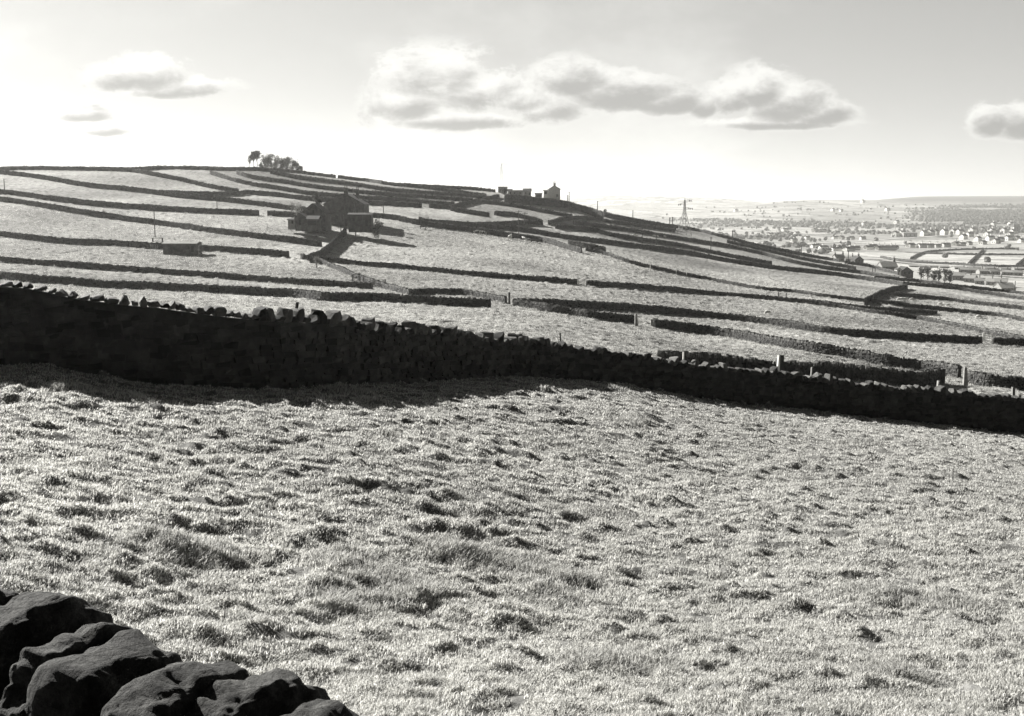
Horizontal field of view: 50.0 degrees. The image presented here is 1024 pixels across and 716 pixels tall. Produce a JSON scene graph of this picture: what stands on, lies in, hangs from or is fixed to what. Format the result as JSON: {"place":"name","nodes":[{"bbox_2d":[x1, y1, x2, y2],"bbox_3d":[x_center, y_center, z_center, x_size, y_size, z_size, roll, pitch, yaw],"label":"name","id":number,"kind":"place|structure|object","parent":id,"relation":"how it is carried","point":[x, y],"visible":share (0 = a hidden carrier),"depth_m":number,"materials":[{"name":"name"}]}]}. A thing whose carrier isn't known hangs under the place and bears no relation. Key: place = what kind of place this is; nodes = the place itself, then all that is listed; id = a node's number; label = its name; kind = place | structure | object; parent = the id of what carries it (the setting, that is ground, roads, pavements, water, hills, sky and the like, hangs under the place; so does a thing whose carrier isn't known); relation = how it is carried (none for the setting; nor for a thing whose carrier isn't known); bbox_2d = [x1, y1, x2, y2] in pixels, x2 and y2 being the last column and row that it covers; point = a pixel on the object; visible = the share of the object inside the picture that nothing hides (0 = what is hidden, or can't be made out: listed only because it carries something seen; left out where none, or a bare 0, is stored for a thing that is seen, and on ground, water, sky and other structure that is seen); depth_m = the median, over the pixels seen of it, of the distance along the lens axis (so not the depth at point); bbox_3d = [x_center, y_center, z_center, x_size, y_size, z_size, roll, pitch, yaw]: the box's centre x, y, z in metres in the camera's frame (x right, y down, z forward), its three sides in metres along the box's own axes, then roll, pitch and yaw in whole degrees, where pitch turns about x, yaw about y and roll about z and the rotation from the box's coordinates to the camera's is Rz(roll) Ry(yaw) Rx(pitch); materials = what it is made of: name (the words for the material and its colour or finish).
{"place":"outdoors","nodes":[
{"label":"outdoors","id":0,"kind":"place"},
{"bbox_2d":[298,229,342,255],"bbox_3d":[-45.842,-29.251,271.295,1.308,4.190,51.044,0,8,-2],"label":"farm track","id":1,"kind":"structure","parent":0,"point":[330,236],"depth_m":271.25,"materials":[{"name":"white gravel"}]},
{"bbox_2d":[0,169,1023,715],"bbox_3d":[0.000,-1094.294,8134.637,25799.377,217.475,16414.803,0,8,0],"label":"ground","id":2,"kind":"structure","parent":0,"point":[656,209],"depth_m":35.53,"materials":[{"name":"grey plant"}]},
{"bbox_2d":[0,165,238,190],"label":"drystone wall","id":3,"kind":"structure","parent":2,"relation":"on","point":[150,173],"depth_m":420.77,"materials":[{"name":"stone"}]},
{"bbox_2d":[0,189,258,215],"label":"drystone wall","id":4,"kind":"structure","parent":2,"relation":"on","point":[130,205],"depth_m":326.05,"materials":[{"name":"stone"}]},
{"bbox_2d":[0,231,288,256],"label":"drystone wall","id":5,"kind":"structure","parent":2,"relation":"on","point":[146,244],"depth_m":248.77,"materials":[{"name":"stone"}]},
{"bbox_2d":[0,170,306,211],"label":"drystone wall","id":6,"kind":"structure","parent":2,"relation":"on","point":[161,192],"depth_m":366.54,"materials":[{"name":"stone"}]},
{"bbox_2d":[0,196,321,245],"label":"drystone wall","id":7,"kind":"structure","parent":2,"relation":"on","point":[280,238],"depth_m":292.96,"materials":[{"name":"stone"}]},
{"bbox_2d":[0,588,358,715],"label":"drystone wall","id":8,"kind":"structure","parent":2,"relation":"on","point":[61,654],"depth_m":2.02,"materials":[{"name":"black stone"}]},
{"bbox_2d":[161,241,202,254],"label":"hut","id":9,"kind":"object","parent":2,"relation":"on","point":[181,247],"visible":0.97,"depth_m":235.07,"materials":[{"name":"stone"}]},
{"bbox_2d":[0,256,372,288],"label":"drystone wall","id":10,"kind":"structure","parent":2,"relation":"on","point":[235,276],"depth_m":192.10,"materials":[{"name":"stone"}]},
{"bbox_2d":[162,190,245,195],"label":"drystone wall","id":11,"kind":"structure","parent":2,"relation":"on","point":[227,193],"depth_m":373.49,"materials":[{"name":"stone"}]},
{"bbox_2d":[127,165,335,177],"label":"drystone wall","id":12,"kind":"structure","parent":2,"relation":"on","point":[193,167],"depth_m":452.59,"materials":[{"name":"stone"}]},
{"bbox_2d":[0,271,490,307],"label":"drystone wall","id":13,"kind":"structure","parent":2,"relation":"on","point":[296,293],"depth_m":153.52,"materials":[{"name":"stone"}]},
{"bbox_2d":[248,151,258,164],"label":"pine tree","id":14,"kind":"object","parent":2,"relation":"on","point":[252,155],"visible":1,"depth_m":481.84,"materials":[{"name":"grey plant"}]},
{"bbox_2d":[259,155,271,167],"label":"tree","id":15,"kind":"object","parent":2,"relation":"on","point":[265,161],"visible":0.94,"depth_m":484.10,"materials":[{"name":"grey plant"}]},
{"bbox_2d":[264,154,276,167],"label":"tree","id":16,"kind":"object","parent":2,"relation":"on","point":[269,156],"visible":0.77,"depth_m":488.41,"materials":[{"name":"grey plant"}]},
{"bbox_2d":[277,158,288,168],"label":"tree","id":17,"kind":"object","parent":2,"relation":"on","point":[281,162],"visible":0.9,"depth_m":484.64,"materials":[{"name":"grey plant"}]},
{"bbox_2d":[267,210,300,216],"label":"drystone wall","id":18,"kind":"structure","parent":2,"relation":"on","point":[281,213],"depth_m":321.39,"materials":[{"name":"stone"}]},
{"bbox_2d":[283,156,293,168],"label":"tree","id":19,"kind":"object","parent":2,"relation":"on","point":[289,160],"visible":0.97,"depth_m":487.27,"materials":[{"name":"grey plant"}]},
{"bbox_2d":[287,218,294,229],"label":"hut","id":20,"kind":"object","parent":2,"relation":"on","point":[291,223],"visible":0.8,"depth_m":279.98,"materials":[{"name":"grey stone"}]},
{"bbox_2d":[293,202,301,214],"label":"tree","id":21,"kind":"object","parent":2,"relation":"on","point":[296,208],"visible":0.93,"depth_m":310.81,"materials":[{"name":"grey plant"}]},
{"bbox_2d":[294,213,307,230],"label":"shed","id":22,"kind":"structure","parent":2,"relation":"on","point":[300,222],"depth_m":273.99,"materials":[{"name":"stone"}]},
{"bbox_2d":[305,216,321,230],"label":"cart shed","id":23,"kind":"structure","parent":2,"relation":"on","point":[313,223],"depth_m":272.14,"materials":[{"name":"stone"}]},
{"bbox_2d":[301,203,331,231],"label":"barn","id":24,"kind":"structure","parent":2,"relation":"on","point":[317,209],"depth_m":281.86,"materials":[{"name":"stone"}]},
{"bbox_2d":[313,193,321,203],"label":"tree","id":25,"kind":"object","parent":2,"relation":"on","point":[315,197],"visible":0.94,"depth_m":293.54,"materials":[{"name":"grey plant"}]},
{"bbox_2d":[309,227,346,262],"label":"drystone wall","id":26,"kind":"structure","parent":2,"relation":"on","point":[332,244],"depth_m":248.67,"materials":[{"name":"stone"}]},
{"bbox_2d":[210,171,454,203],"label":"drystone wall","id":27,"kind":"structure","parent":2,"relation":"on","point":[293,190],"depth_m":407.56,"materials":[{"name":"stone"}]},
{"bbox_2d":[246,190,421,207],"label":"drystone wall","id":28,"kind":"structure","parent":2,"relation":"on","point":[326,199],"depth_m":385.22,"materials":[{"name":"stone"}]},
{"bbox_2d":[322,185,369,225],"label":"farmhouse","id":29,"kind":"object","parent":2,"relation":"on","point":[343,204],"visible":0.69,"depth_m":303.63,"materials":[{"name":"stone"}]},
{"bbox_2d":[236,170,472,200],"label":"drystone wall","id":30,"kind":"structure","parent":2,"relation":"on","point":[317,186],"depth_m":427.85,"materials":[{"name":"stone"}]},
{"bbox_2d":[347,213,373,231],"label":"outbuilding","id":31,"kind":"structure","parent":2,"relation":"on","point":[360,222],"depth_m":278.97,"materials":[{"name":"stone"}]},
{"bbox_2d":[319,258,409,294],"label":"drystone wall","id":32,"kind":"structure","parent":2,"relation":"on","point":[388,286],"depth_m":187.73,"materials":[{"name":"stone"}]},
{"bbox_2d":[371,219,383,238],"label":"bush","id":33,"kind":"object","parent":2,"relation":"on","point":[375,228],"visible":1,"depth_m":280.82,"materials":[{"name":"grey plant"}]},
{"bbox_2d":[270,170,486,197],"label":"drystone wall","id":34,"kind":"structure","parent":2,"relation":"on","point":[344,182],"depth_m":449.13,"materials":[{"name":"stone"}]},
{"bbox_2d":[338,175,485,194],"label":"drystone wall","id":35,"kind":"structure","parent":2,"relation":"on","point":[404,184],"depth_m":480.21,"materials":[{"name":"stone"}]},
{"bbox_2d":[429,203,452,207],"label":"drystone wall","id":36,"kind":"structure","parent":2,"relation":"on","point":[434,205],"depth_m":397.12,"materials":[{"name":"stone"}]},
{"bbox_2d":[318,255,576,283],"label":"drystone wall","id":37,"kind":"structure","parent":2,"relation":"on","point":[538,278],"depth_m":215.21,"materials":[{"name":"stone"}]},
{"bbox_2d":[408,183,495,191],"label":"drystone wall","id":38,"kind":"structure","parent":2,"relation":"on","point":[467,188],"depth_m":497.34,"materials":[{"name":"stone"}]},
{"bbox_2d":[410,287,506,303],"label":"drystone wall","id":39,"kind":"structure","parent":2,"relation":"on","point":[461,291],"depth_m":166.08,"materials":[{"name":"stone"}]},
{"bbox_2d":[450,207,489,216],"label":"drystone wall","id":40,"kind":"structure","parent":2,"relation":"on","point":[473,212],"depth_m":387.34,"materials":[{"name":"stone"}]},
{"bbox_2d":[449,194,499,209],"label":"drystone wall","id":41,"kind":"structure","parent":2,"relation":"on","point":[468,202],"depth_m":428.52,"materials":[{"name":"stone"}]},
{"bbox_2d":[369,212,582,252],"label":"drystone wall","id":42,"kind":"structure","parent":2,"relation":"on","point":[405,219],"depth_m":327.14,"materials":[{"name":"stone"}]},
{"bbox_2d":[419,217,542,226],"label":"drystone wall","id":43,"kind":"structure","parent":2,"relation":"on","point":[514,222],"depth_m":357.54,"materials":[{"name":"stone"}]},
{"bbox_2d":[0,281,1023,433],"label":"drystone wall","id":44,"kind":"structure","parent":2,"relation":"on","point":[257,348],"depth_m":29.75,"materials":[{"name":"stone"}]},
{"bbox_2d":[0,234,1023,390],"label":"long grass","id":45,"kind":"structure","parent":2,"relation":"on","point":[948,384],"depth_m":193.91,"materials":[{"name":"grey plant"}]},
{"bbox_2d":[494,210,541,219],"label":"drystone wall","id":46,"kind":"structure","parent":2,"relation":"on","point":[509,213],"depth_m":397.25,"materials":[{"name":"stone"}]},
{"bbox_2d":[481,199,572,215],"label":"drystone wall","id":47,"kind":"structure","parent":2,"relation":"on","point":[512,204],"depth_m":435.62,"materials":[{"name":"stone"}]},
{"bbox_2d":[523,188,531,195],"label":"cottage","id":48,"kind":"structure","parent":2,"relation":"on","point":[526,191],"depth_m":494.50,"materials":[{"name":"grey stone"}]},
{"bbox_2d":[504,194,603,218],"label":"drystone wall","id":49,"kind":"structure","parent":2,"relation":"on","point":[540,201],"depth_m":470.08,"materials":[{"name":"stone"}]},
{"bbox_2d":[548,183,560,199],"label":"tall house","id":50,"kind":"structure","parent":2,"relation":"on","point":[554,191],"depth_m":480.66,"materials":[{"name":"stone"}]},
{"bbox_2d":[512,299,634,323],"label":"drystone wall","id":51,"kind":"structure","parent":2,"relation":"on","point":[573,311],"depth_m":140.05,"materials":[{"name":"stone"}]},
{"bbox_2d":[568,240,605,251],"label":"drystone wall","id":52,"kind":"structure","parent":2,"relation":"on","point":[584,245],"depth_m":324.96,"materials":[{"name":"stone"}]},
{"bbox_2d":[548,215,674,231],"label":"drystone wall","id":53,"kind":"structure","parent":2,"relation":"on","point":[574,217],"depth_m":456.58,"materials":[{"name":"stone"}]},
{"bbox_2d":[604,212,675,229],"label":"drystone wall","id":54,"kind":"structure","parent":2,"relation":"on","point":[623,218],"depth_m":501.03,"materials":[{"name":"stone"}]},
{"bbox_2d":[555,224,771,264],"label":"drystone wall","id":55,"kind":"structure","parent":2,"relation":"on","point":[635,238],"depth_m":411.08,"materials":[{"name":"stone"}]},
{"bbox_2d":[677,199,692,235],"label":"lattice pylon","id":56,"kind":"object","parent":2,"relation":"on","point":[684,205],"visible":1,"depth_m":499.15,"materials":[{"name":"metal"}]},
{"bbox_2d":[476,223,903,284],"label":"drystone wall","id":57,"kind":"structure","parent":2,"relation":"on","point":[652,247],"depth_m":383.39,"materials":[{"name":"stone"}]},
{"bbox_2d":[585,248,882,303],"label":"drystone wall","id":58,"kind":"structure","parent":2,"relation":"on","point":[718,280],"depth_m":288.73,"materials":[{"name":"stone"}]},
{"bbox_2d":[573,220,898,276],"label":"drystone wall","id":59,"kind":"structure","parent":2,"relation":"on","point":[677,237],"depth_m":459.71,"materials":[{"name":"stone"}]},
{"bbox_2d":[514,298,982,343],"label":"drystone wall","id":60,"kind":"structure","parent":2,"relation":"on","point":[785,323],"depth_m":164.28,"materials":[{"name":"stone"}]},
{"bbox_2d":[675,225,839,261],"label":"drystone wall","id":61,"kind":"structure","parent":2,"relation":"on","point":[766,246],"depth_m":553.73,"materials":[{"name":"stone"}]},
{"bbox_2d":[586,280,937,313],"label":"drystone wall","id":62,"kind":"structure","parent":2,"relation":"on","point":[676,289],"depth_m":239.32,"materials":[{"name":"stone"}]},
{"bbox_2d":[779,354,783,370],"bbox_3d":[11.287,1.094,46.156,0.204,2.508,0.160,0,8,0],"label":"post","id":63,"kind":"object","parent":2,"relation":"on","point":[781,366],"visible":0.27,"depth_m":45.95,"materials":[{"name":"grey stone"}]},
{"bbox_2d":[727,239,855,268],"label":"drystone wall","id":64,"kind":"structure","parent":2,"relation":"on","point":[795,256],"depth_m":513.44,"materials":[{"name":"stone"}]},
{"bbox_2d":[657,350,942,386],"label":"drystone wall","id":65,"kind":"structure","parent":2,"relation":"on","point":[888,375],"depth_m":75.74,"materials":[{"name":"stone"}]},
{"bbox_2d":[653,318,961,377],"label":"drystone wall","id":66,"kind":"structure","parent":2,"relation":"on","point":[891,360],"depth_m":116.14,"materials":[{"name":"stone"}]},
{"bbox_2d":[832,251,844,261],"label":"cottage","id":67,"kind":"structure","parent":2,"relation":"on","point":[841,257],"depth_m":638.64,"materials":[{"name":"grey stone"}]},
{"bbox_2d":[662,200,1023,261],"bbox_3d":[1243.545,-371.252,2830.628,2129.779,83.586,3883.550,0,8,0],"label":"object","id":68,"kind":"object","parent":2,"relation":"on","point":[977,217],"visible":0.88,"depth_m":2975.66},
{"bbox_2d":[843,244,855,250],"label":"village house","id":69,"kind":"structure","parent":2,"relation":"on","point":[849,248],"depth_m":1405.99,"materials":[{"name":"stone"}]},
{"bbox_2d":[850,252,863,262],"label":"cottage","id":70,"kind":"structure","parent":2,"relation":"on","point":[855,258],"depth_m":618.43,"materials":[{"name":"stone"}]},
{"bbox_2d":[844,260,898,274],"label":"drystone wall","id":71,"kind":"structure","parent":2,"relation":"on","point":[871,265],"depth_m":541.62,"materials":[{"name":"stone"}]},
{"bbox_2d":[864,284,907,304],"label":"drystone wall","id":72,"kind":"structure","parent":2,"relation":"on","point":[880,293],"depth_m":294.17,"materials":[{"name":"stone"}]},
{"bbox_2d":[877,257,897,269],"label":"cottage","id":73,"kind":"structure","parent":2,"relation":"on","point":[892,265],"depth_m":600.25,"materials":[{"name":"grey stone"}]},
{"bbox_2d":[778,297,1023,338],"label":"drystone wall","id":74,"kind":"structure","parent":2,"relation":"on","point":[928,319],"depth_m":224.84,"materials":[{"name":"stone"}]},
{"bbox_2d":[898,266,913,277],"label":"cottage","id":75,"kind":"structure","parent":2,"relation":"on","point":[906,272],"depth_m":559.42,"materials":[{"name":"stone"}]},
{"bbox_2d":[902,232,916,236],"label":"long block","id":76,"kind":"structure","parent":2,"relation":"on","point":[909,234],"depth_m":2147.69,"materials":[{"name":"grey stone"}]},
{"bbox_2d":[941,368,945,382],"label":"gatepost","id":77,"kind":"object","parent":2,"relation":"on","point":[943,370],"visible":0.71,"depth_m":89.22,"materials":[{"name":"stone"}]},
{"bbox_2d":[940,225,948,234],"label":"village house","id":78,"kind":"structure","parent":2,"relation":"on","point":[944,231],"depth_m":2301.03,"materials":[{"name":"stone"}]},
{"bbox_2d":[941,267,948,282],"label":"tree","id":79,"kind":"object","parent":2,"relation":"on","point":[944,272],"visible":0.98,"depth_m":499.48,"materials":[{"name":"grey plant"}]},
{"bbox_2d":[874,275,1023,294],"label":"drystone wall","id":80,"kind":"structure","parent":2,"relation":"on","point":[956,285],"depth_m":423.87,"materials":[{"name":"stone"}]},
{"bbox_2d":[880,256,1023,266],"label":"drystone wall","id":81,"kind":"structure","parent":2,"relation":"on","point":[935,262],"depth_m":1048.34,"materials":[{"name":"stone"}]},
{"bbox_2d":[883,300,1023,320],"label":"drystone wall","id":82,"kind":"structure","parent":2,"relation":"on","point":[949,309],"depth_m":260.43,"materials":[{"name":"stone"}]},
{"bbox_2d":[894,292,1023,309],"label":"drystone wall","id":83,"kind":"structure","parent":2,"relation":"on","point":[972,302],"depth_m":301.64,"materials":[{"name":"stone"}]},
{"bbox_2d":[952,269,965,280],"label":"village house","id":84,"kind":"structure","parent":2,"relation":"on","point":[959,275],"depth_m":738.73,"materials":[{"name":"grey stone"}]},
{"bbox_2d":[904,281,1023,299],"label":"drystone wall","id":85,"kind":"structure","parent":2,"relation":"on","point":[1004,295],"depth_m":379.04,"materials":[{"name":"stone"}]},
{"bbox_2d":[910,247,1018,258],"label":"drystone wall","id":86,"kind":"structure","parent":2,"relation":"on","point":[921,253],"depth_m":1500.44,"materials":[{"name":"stone"}]},
{"bbox_2d":[962,367,967,385],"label":"gatepost","id":87,"kind":"object","parent":2,"relation":"on","point":[965,378],"visible":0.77,"depth_m":90.11,"materials":[{"name":"grey stone"}]},
{"bbox_2d":[963,273,977,282],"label":"village house","id":88,"kind":"structure","parent":2,"relation":"on","point":[969,278],"depth_m":719.12,"materials":[{"name":"grey stone"}]},
{"bbox_2d":[924,252,1023,254],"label":"drystone wall","id":89,"kind":"structure","parent":2,"relation":"on","point":[953,253],"depth_m":1336.72,"materials":[{"name":"stone"}]},
{"bbox_2d":[974,275,984,284],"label":"village house","id":90,"kind":"structure","parent":2,"relation":"on","point":[979,280],"depth_m":700.70,"materials":[{"name":"grey stone"}]},
{"bbox_2d":[976,266,988,273],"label":"village house","id":91,"kind":"structure","parent":2,"relation":"on","point":[981,271],"depth_m":857.84,"materials":[{"name":"grey stone"}]},
{"bbox_2d":[985,276,994,285],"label":"village house","id":92,"kind":"structure","parent":2,"relation":"on","point":[990,281],"depth_m":696.27,"materials":[{"name":"grey stone"}]},
{"bbox_2d":[988,265,1000,274],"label":"village house","id":93,"kind":"structure","parent":2,"relation":"on","point":[994,271],"depth_m":854.56,"materials":[{"name":"grey stone"}]},
{"bbox_2d":[967,370,1023,389],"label":"drystone wall","id":94,"kind":"structure","parent":2,"relation":"on","point":[984,379],"depth_m":91.76,"materials":[{"name":"stone"}]},
{"bbox_2d":[994,274,1007,283],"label":"village house","id":95,"kind":"structure","parent":2,"relation":"on","point":[996,280],"depth_m":689.93,"materials":[{"name":"grey stone"}]},
{"bbox_2d":[992,279,1015,290],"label":"cottage","id":96,"kind":"structure","parent":2,"relation":"on","point":[1004,285],"depth_m":502.89,"materials":[{"name":"grey stone"}]},
{"bbox_2d":[1001,266,1011,274],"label":"village house","id":97,"kind":"structure","parent":2,"relation":"on","point":[1006,272],"depth_m":850.98,"materials":[{"name":"grey stone"}]},
{"bbox_2d":[991,336,1023,345],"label":"drystone wall","id":98,"kind":"structure","parent":2,"relation":"on","point":[1007,341],"depth_m":165.20,"materials":[{"name":"stone"}]},
{"bbox_2d":[1010,222,1020,232],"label":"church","id":99,"kind":"structure","parent":2,"relation":"on","point":[1015,225],"depth_m":2424.26,"materials":[{"name":"grey stone"}]},
{"bbox_2d":[1012,267,1023,275],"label":"village house","id":100,"kind":"structure","parent":2,"relation":"on","point":[1017,272],"depth_m":846.00,"materials":[{"name":"grey stone"}]},
{"bbox_2d":[0,0,1023,202],"label":"sky","id":101,"kind":"structure","parent":0,"point":[763,101],"materials":[{"name":"white"}]},
{"bbox_2d":[776,234,979,245],"bbox_3d":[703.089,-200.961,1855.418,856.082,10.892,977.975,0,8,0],"label":"valley road","id":102,"kind":"structure","parent":0,"point":[879,239],"depth_m":1991.79,"materials":[{"name":"grey asphalt"}]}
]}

